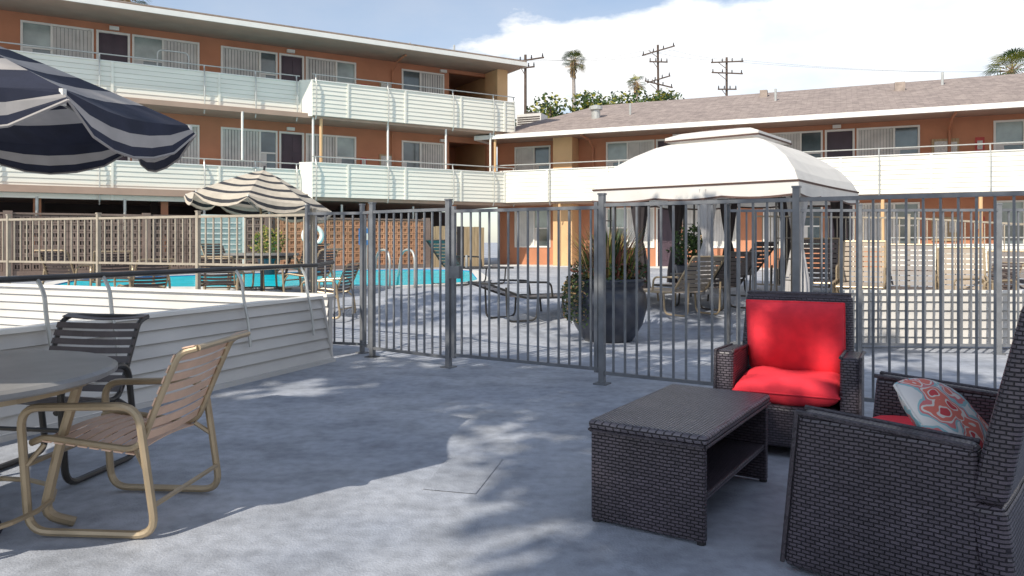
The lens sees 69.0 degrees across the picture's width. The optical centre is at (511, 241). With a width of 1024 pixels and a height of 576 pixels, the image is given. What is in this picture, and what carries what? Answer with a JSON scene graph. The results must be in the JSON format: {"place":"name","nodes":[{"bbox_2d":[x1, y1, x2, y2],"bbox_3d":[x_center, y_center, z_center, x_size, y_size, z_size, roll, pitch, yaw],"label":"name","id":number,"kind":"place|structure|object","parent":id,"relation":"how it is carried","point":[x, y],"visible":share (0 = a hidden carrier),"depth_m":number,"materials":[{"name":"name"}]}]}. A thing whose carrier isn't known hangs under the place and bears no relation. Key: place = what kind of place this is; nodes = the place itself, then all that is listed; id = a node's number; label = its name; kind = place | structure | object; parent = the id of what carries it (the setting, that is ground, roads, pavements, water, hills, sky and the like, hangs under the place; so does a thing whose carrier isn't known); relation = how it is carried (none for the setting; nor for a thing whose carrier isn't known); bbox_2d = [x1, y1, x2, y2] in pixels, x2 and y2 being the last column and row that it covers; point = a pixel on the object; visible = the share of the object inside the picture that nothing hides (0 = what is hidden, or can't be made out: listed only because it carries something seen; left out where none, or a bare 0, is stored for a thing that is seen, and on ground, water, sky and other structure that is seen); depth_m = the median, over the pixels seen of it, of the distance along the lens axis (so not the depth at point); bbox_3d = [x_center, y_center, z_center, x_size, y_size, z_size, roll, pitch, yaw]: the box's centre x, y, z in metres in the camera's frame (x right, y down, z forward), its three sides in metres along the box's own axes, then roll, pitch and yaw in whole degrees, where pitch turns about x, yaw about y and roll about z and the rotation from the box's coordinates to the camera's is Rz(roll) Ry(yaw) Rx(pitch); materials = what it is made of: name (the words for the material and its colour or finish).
{"place":"outdoors","nodes":[
{"label":"outdoors","id":0,"kind":"place"},
{"bbox_2d":[0,243,1023,575],"bbox_3d":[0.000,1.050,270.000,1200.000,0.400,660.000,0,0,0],"label":"patio ground","id":1,"kind":"structure","parent":0,"point":[328,469],"depth_m":4.05,"materials":[{"name":"concrete"}]},
{"bbox_2d":[0,350,117,529],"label":"patio table","id":2,"kind":"object","parent":1,"relation":"on","point":[29,375],"visible":0.94,"depth_m":3.23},
{"bbox_2d":[34,250,101,284],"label":"patio chair","id":3,"kind":"object","parent":1,"relation":"on","point":[67,269],"visible":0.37,"depth_m":11.72,"materials":[{"name":"grey plastic"}]},
{"bbox_2d":[0,313,149,484],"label":"patio chair","id":4,"kind":"object","parent":1,"relation":"on","point":[124,362],"visible":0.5,"depth_m":4.33,"materials":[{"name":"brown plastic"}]},
{"bbox_2d":[0,46,195,532],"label":"striped patio umbrella","id":5,"kind":"object","parent":1,"relation":"on","point":[53,121],"visible":1,"depth_m":3.45,"materials":[{"name":"blue fabric"}]},
{"bbox_2d":[89,251,133,285],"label":"patio chair","id":6,"kind":"object","parent":1,"relation":"on","point":[118,268],"visible":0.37,"depth_m":11.64,"materials":[{"name":"brown plastic"}]},
{"bbox_2d":[119,0,147,4],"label":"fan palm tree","id":7,"kind":"object","parent":1,"relation":"on","point":[143,2],"visible":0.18,"depth_m":70.17,"materials":[{"name":"green plant"}]},
{"bbox_2d":[17,330,250,538],"bbox_3d":[-1.688,0.841,3.424,0.785,0.813,0.615,0,0,4],"label":"patio chair","id":8,"kind":"object","parent":1,"relation":"on","point":[116,414],"visible":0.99,"depth_m":3.27,"materials":[{"name":"beige plastic"}]},
{"bbox_2d":[114,258,174,287],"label":"patio chair","id":9,"kind":"object","parent":1,"relation":"on","point":[159,284],"visible":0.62,"depth_m":11.14,"materials":[{"name":"grey plastic"}]},
{"bbox_2d":[0,208,315,292],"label":"pool fence","id":10,"kind":"object","parent":1,"relation":"on","point":[197,216],"visible":0.9,"depth_m":9.51,"materials":[{"name":"beige paint"}]},
{"bbox_2d":[0,283,333,349],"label":"stair parapet wall","id":11,"kind":"structure","parent":1,"relation":"on","point":[21,304],"depth_m":9.32,"materials":[{"name":"white"}]},
{"bbox_2d":[0,260,335,442],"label":"stair parapet wall","id":12,"kind":"structure","parent":1,"relation":"on","point":[288,334],"depth_m":6.35,"materials":[{"name":"white"}]},
{"bbox_2d":[0,210,430,275],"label":"breeze block wall","id":13,"kind":"structure","parent":1,"relation":"on","point":[22,271],"depth_m":20.40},
{"bbox_2d":[301,225,323,245],"bbox_3d":[-4.901,0.050,18.302,0.550,1.600,0.155,0,0,-23],"label":"life ring","id":14,"kind":"object","parent":13,"relation":"attached to","point":[321,234],"visible":0.31,"depth_m":18.31,"materials":[{"name":"white paint"}]},
{"bbox_2d":[201,256,244,290],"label":"patio chair","id":15,"kind":"object","parent":1,"relation":"on","point":[227,281],"visible":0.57,"depth_m":11.27,"materials":[{"name":"brown plastic"}]},
{"bbox_2d":[201,214,244,271],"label":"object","id":16,"kind":"object","parent":1,"relation":"on","point":[232,233],"visible":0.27,"depth_m":19.46,"materials":[{"name":"glass"}]},
{"bbox_2d":[201,243,254,289],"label":"patio chair","id":17,"kind":"object","parent":1,"relation":"on","point":[223,252],"visible":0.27,"depth_m":13.01,"materials":[{"name":"grey plastic"}]},
{"bbox_2d":[0,97,512,270],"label":"floor slabs and carport","id":18,"kind":"structure","parent":1,"relation":"on","point":[26,205],"depth_m":23.82,"materials":[{"name":"concrete"}]},
{"bbox_2d":[0,10,507,171],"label":"walls","id":19,"kind":"structure","parent":18,"relation":"on","point":[371,144],"depth_m":24.22,"materials":[{"name":"paint"}]},
{"bbox_2d":[20,20,443,168],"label":"windows and doors","id":20,"kind":"structure","parent":19,"relation":"attached to","point":[260,145],"depth_m":22.87,"materials":[{"name":"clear glass"}]},
{"bbox_2d":[0,49,513,202],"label":"balcony parapets","id":21,"kind":"object","parent":19,"relation":"attached to","point":[334,99],"visible":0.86,"depth_m":22.41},
{"bbox_2d":[0,0,526,87],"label":"roof","id":22,"kind":"structure","parent":19,"relation":"on","point":[137,15],"depth_m":21.88,"materials":[{"name":"white paint"}]},
{"bbox_2d":[109,25,446,165],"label":"notices and pipes","id":23,"kind":"object","parent":19,"relation":"attached to","point":[363,162],"visible":0.55,"depth_m":24.98,"materials":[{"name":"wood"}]},
{"bbox_2d":[0,41,514,268],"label":"balcony railings","id":24,"kind":"object","parent":1,"relation":"on","point":[321,157],"visible":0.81,"depth_m":22.45,"materials":[{"name":"grey metal"}]},
{"bbox_2d":[184,166,331,291],"bbox_3d":[-4.204,-0.188,12.397,2.193,2.159,2.211,0,0,-33],"label":"striped patio umbrella","id":25,"kind":"object","parent":1,"relation":"on","point":[263,191],"visible":0.87,"depth_m":11.80,"materials":[{"name":"beige fabric"}]},
{"bbox_2d":[223,253,298,291],"bbox_3d":[-4.150,0.542,12.350,1.200,0.705,1.200,0,0,0],"label":"patio table","id":26,"kind":"object","parent":1,"relation":"on","point":[266,255],"visible":0.59,"depth_m":11.99,"materials":[{"name":"beige metal"}]},
{"bbox_2d":[44,269,490,289],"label":"swimming pool","id":27,"kind":"structure","parent":1,"relation":"on","point":[182,281],"depth_m":16.05,"materials":[{"name":"liquid"}]},
{"bbox_2d":[247,225,290,274],"bbox_3d":[-6.185,0.215,19.004,1.016,1.270,1.010,0,0,0],"label":"potted plant","id":28,"kind":"object","parent":1,"relation":"on","point":[266,245],"visible":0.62,"depth_m":18.86,"materials":[{"name":"green plant"}]},
{"bbox_2d":[274,243,329,290],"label":"patio chair","id":29,"kind":"object","parent":1,"relation":"on","point":[298,262],"visible":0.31,"depth_m":13.08,"materials":[{"name":"grey plastic"}]},
{"bbox_2d":[282,248,341,291],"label":"patio chair","id":30,"kind":"object","parent":1,"relation":"on","point":[328,270],"visible":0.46,"depth_m":11.99,"materials":[{"name":"brown plastic"}]},
{"bbox_2d":[301,262,359,318],"bbox_3d":[-2.620,0.709,10.986,0.785,0.813,0.615,0,0,10],"label":"patio chair","id":31,"kind":"object","parent":1,"relation":"on","point":[338,286],"visible":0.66,"depth_m":10.88,"materials":[{"name":"brown plastic"}]},
{"bbox_2d":[304,204,375,356],"bbox_3d":[-1.886,0.412,8.373,1.090,1.675,0.283,0,0,31],"label":"iron fence","id":32,"kind":"object","parent":1,"relation":"on","point":[362,213],"visible":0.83,"depth_m":8.40,"materials":[{"name":"grey metal"}]},
{"bbox_2d":[359,227,367,268],"bbox_3d":[-4.413,0.200,22.632,0.500,1.300,0.081,0,0,-23],"label":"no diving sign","id":33,"kind":"object","parent":1,"relation":"on","point":[366,246],"visible":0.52,"depth_m":22.61,"materials":[{"name":"plastic"}]},
{"bbox_2d":[376,248,414,288],"bbox_3d":[-2.205,0.517,13.850,0.544,0.778,0.793,0,0,-34],"label":"pool ladder rail","id":34,"kind":"object","parent":1,"relation":"on","point":[403,251],"visible":0.65,"depth_m":13.67,"materials":[{"name":"silver metal"}]},
{"bbox_2d":[364,199,456,368],"bbox_3d":[-1.070,0.412,7.725,1.223,1.675,0.129,0,0,36],"label":"iron fence","id":35,"kind":"object","parent":1,"relation":"on","point":[373,211],"visible":1,"depth_m":7.69,"materials":[{"name":"grey metal"}]},
{"bbox_2d":[434,226,483,266],"bbox_3d":[-1.801,0.167,24.959,1.940,1.366,0.070,0,0,-31],"label":"wooden fence","id":36,"kind":"object","parent":1,"relation":"on","point":[475,242],"visible":0.43,"depth_m":25.10,"materials":[{"name":"brown wood"}]},
{"bbox_2d":[423,454,502,493],"bbox_3d":[-0.270,1.246,4.020,0.320,0.001,0.626,0,0,12],"label":"concrete patch","id":37,"kind":"object","parent":1,"relation":"on","point":[463,473],"visible":1,"depth_m":4.00,"materials":[{"name":"grey concrete"}]},
{"bbox_2d":[426,240,513,285],"bbox_3d":[-0.812,0.401,14.674,1.701,0.879,0.654,0,0,-40],"label":"lounge chair","id":38,"kind":"object","parent":1,"relation":"on","point":[436,244],"visible":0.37,"depth_m":14.42,"materials":[{"name":"grey plastic"}]},
{"bbox_2d":[468,279,566,322],"bbox_3d":[0.325,0.841,10.914,1.872,0.580,0.654,0,0,-30],"label":"lounge chair","id":39,"kind":"object","parent":1,"relation":"on","point":[531,296],"visible":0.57,"depth_m":10.74,"materials":[{"name":"grey plastic"}]},
{"bbox_2d":[520,53,543,113],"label":"utility pole","id":40,"kind":"object","parent":1,"relation":"on","point":[525,85],"visible":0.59,"depth_m":49.93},
{"bbox_2d":[560,48,586,107],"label":"fan palm tree","id":41,"kind":"object","parent":1,"relation":"on","point":[573,65],"visible":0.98,"depth_m":89.86,"materials":[{"name":"green plant"}]},
{"bbox_2d":[515,87,683,125],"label":"distant trees","id":42,"kind":"object","parent":1,"relation":"on","point":[551,111],"visible":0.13,"depth_m":48.80,"materials":[{"name":"green plant"}]},
{"bbox_2d":[560,224,652,342],"bbox_3d":[1.198,0.494,9.463,1.293,1.512,1.315,0,0,0],"label":"potted plant","id":43,"kind":"object","parent":1,"relation":"on","point":[619,296],"visible":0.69,"depth_m":9.13,"materials":[{"name":"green plant"}]},
{"bbox_2d":[626,74,645,101],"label":"fan palm tree","id":44,"kind":"object","parent":1,"relation":"on","point":[635,85],"visible":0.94,"depth_m":109.97,"materials":[{"name":"green plant"}]},
{"bbox_2d":[642,43,674,99],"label":"utility pole","id":45,"kind":"object","parent":1,"relation":"on","point":[657,66],"visible":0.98,"depth_m":59.84,"materials":[{"name":"brown wood"}]},
{"bbox_2d":[531,50,1023,71],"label":"power lines","id":46,"kind":"object","parent":45,"relation":"attached to","point":[766,62],"visible":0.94,"depth_m":61.29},
{"bbox_2d":[588,384,770,545],"bbox_3d":[0.845,1.022,3.610,0.552,0.455,1.032,0,0,33],"label":"wicker coffee table","id":47,"kind":"object","parent":1,"relation":"on","point":[671,459],"visible":1,"depth_m":3.26,"materials":[{"name":"wicker"}]},
{"bbox_2d":[643,255,723,316],"bbox_3d":[2.393,0.638,11.299,0.654,0.879,1.701,0,0,-30],"label":"lounge chair","id":48,"kind":"object","parent":1,"relation":"on","point":[691,275],"visible":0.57,"depth_m":10.81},
{"bbox_2d":[666,222,702,280],"bbox_3d":[3.301,0.238,13.789,0.844,1.224,0.853,0,0,0],"label":"potted plant","id":49,"kind":"object","parent":1,"relation":"on","point":[693,247],"visible":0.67,"depth_m":13.72,"materials":[{"name":"green plant"}]},
{"bbox_2d":[654,251,760,310],"bbox_3d":[2.993,0.582,11.599,0.654,0.879,1.701,0,0,-30],"label":"lounge chair","id":50,"kind":"object","parent":1,"relation":"on","point":[716,280],"visible":0.51,"depth_m":11.11,"materials":[{"name":"brown plastic"}]},
{"bbox_2d":[670,242,778,296],"bbox_3d":[3.526,0.437,12.488,0.654,0.879,1.701,0,0,-40],"label":"lounge chair","id":51,"kind":"object","parent":1,"relation":"on","point":[760,246],"visible":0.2,"depth_m":12.07,"materials":[{"name":"brown plastic"}]},
{"bbox_2d":[592,127,859,293],"bbox_3d":[3.723,-0.472,12.784,3.400,2.845,3.410,0,0,38],"label":"canopy gazebo","id":52,"kind":"object","parent":1,"relation":"on","point":[734,163],"visible":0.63,"depth_m":11.76,"materials":[{"name":"white fabric"}]},
{"bbox_2d":[711,57,743,95],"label":"utility pole","id":53,"kind":"object","parent":1,"relation":"on","point":[726,89],"visible":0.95,"depth_m":59.83,"materials":[{"name":"brown wood"}]},
{"bbox_2d":[484,192,987,272],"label":"floor slabs","id":54,"kind":"structure","parent":1,"relation":"on","point":[552,203],"depth_m":25.38,"materials":[{"name":"grey concrete"}]},
{"bbox_2d":[497,114,1023,267],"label":"walls","id":55,"kind":"structure","parent":54,"relation":"on","point":[966,130],"depth_m":24.04,"materials":[{"name":"paint"}]},
{"bbox_2d":[474,72,1023,146],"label":"roof","id":56,"kind":"structure","parent":55,"relation":"on","point":[962,97],"depth_m":23.74,"materials":[{"name":"tile"}]},
{"bbox_2d":[516,112,547,125],"bbox_3d":[0.846,-4.640,31.491,1.100,1.580,0.820,0,0,23],"label":"rooftop air conditioner","id":57,"kind":"object","parent":56,"relation":"on","point":[526,118],"visible":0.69,"depth_m":31.17,"materials":[{"name":"white metal"}]},
{"bbox_2d":[514,119,1023,266],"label":"windows and doors","id":58,"kind":"structure","parent":55,"relation":"attached to","point":[909,135],"depth_m":23.20,"materials":[{"name":"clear glass"}]},
{"bbox_2d":[673,125,984,240],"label":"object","id":59,"kind":"object","parent":55,"relation":"attached to","point":[941,149],"visible":0.38,"depth_m":21.69,"materials":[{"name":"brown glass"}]},
{"bbox_2d":[492,111,1023,270],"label":"balcony railings","id":60,"kind":"object","parent":1,"relation":"on","point":[949,145],"visible":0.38,"depth_m":21.23,"materials":[{"name":"grey metal"}]},
{"bbox_2d":[713,290,864,447],"bbox_3d":[1.733,0.783,4.610,0.810,0.903,0.800,0,0,27],"label":"wicker armchair","id":61,"kind":"object","parent":1,"relation":"on","point":[791,353],"visible":0.88,"depth_m":4.60,"materials":[{"name":"fabric"}]},
{"bbox_2d":[593,186,1023,402],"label":"iron fence","id":62,"kind":"object","parent":1,"relation":"on","point":[796,199],"visible":0.72,"depth_m":5.67,"materials":[{"name":"grey metal"}]},
{"bbox_2d":[449,202,597,372],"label":"iron gate","id":63,"kind":"structure","parent":62,"relation":"attached to","point":[455,272],"depth_m":6.92,"materials":[{"name":"grey metal"}]},
{"bbox_2d":[804,238,839,292],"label":"lounge chair","id":64,"kind":"object","parent":1,"relation":"on","point":[836,271],"visible":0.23,"depth_m":12.32,"materials":[{"name":"brown plastic"}]},
{"bbox_2d":[835,240,885,292],"bbox_3d":[5.442,0.481,11.574,0.654,1.000,1.600,0,0,28],"label":"lounge chair","id":65,"kind":"object","parent":1,"relation":"on","point":[882,286],"visible":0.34,"depth_m":12.06,"materials":[{"name":"beige plastic"}]},
{"bbox_2d":[727,203,1023,355],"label":"iron fence","id":66,"kind":"object","parent":1,"relation":"on","point":[1000,345],"visible":0.74,"depth_m":8.31,"materials":[{"name":"grey metal"}]},
{"bbox_2d":[751,213,1023,289],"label":"pool fence","id":67,"kind":"object","parent":1,"relation":"on","point":[899,218],"visible":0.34,"depth_m":12.34,"materials":[{"name":"beige metal"}]},
{"bbox_2d":[780,306,1023,575],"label":"wicker loveseat","id":68,"kind":"object","parent":1,"relation":"on","point":[917,476],"visible":1,"depth_m":2.60,"materials":[{"name":"wicker"}]},
{"bbox_2d":[891,244,936,289],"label":"lounge chair","id":69,"kind":"object","parent":1,"relation":"on","point":[918,247],"visible":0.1,"depth_m":11.80,"materials":[{"name":"plastic"}]},
{"bbox_2d":[937,247,988,289],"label":"lounge chair","id":70,"kind":"object","parent":1,"relation":"on","point":[965,261],"visible":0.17,"depth_m":11.54,"materials":[{"name":"beige plastic"}]},
{"bbox_2d":[954,262,1023,289],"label":"patio chair","id":71,"kind":"object","parent":1,"relation":"on","point":[1004,272],"visible":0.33,"depth_m":11.00,"materials":[{"name":"brown plastic"}]},
{"bbox_2d":[980,47,1023,75],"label":"fan palm tree","id":72,"kind":"object","parent":1,"relation":"on","point":[1016,56],"visible":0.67,"depth_m":69.42,"materials":[{"name":"green plant"}]},
{"bbox_2d":[987,250,1023,289],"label":"lounge chair","id":73,"kind":"object","parent":1,"relation":"on","point":[1004,254],"visible":0.06,"depth_m":11.32,"materials":[{"name":"brown plastic"}]},
{"bbox_2d":[131,0,1023,242],"label":"sky","id":74,"kind":"structure","parent":0,"point":[955,38],"materials":[{"name":"white"}]},
{"bbox_2d":[491,149,1023,270],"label":"balcony parapets","id":75,"kind":"object","parent":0,"point":[954,172],"visible":0.32,"depth_m":20.97,"materials":[{"name":"white paint"}]},
{"bbox_2d":[839,289,1023,343],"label":"siding parapet wall","id":76,"kind":"structure","parent":0,"point":[929,316],"depth_m":8.70,"materials":[{"name":"white paint"}]}
]}

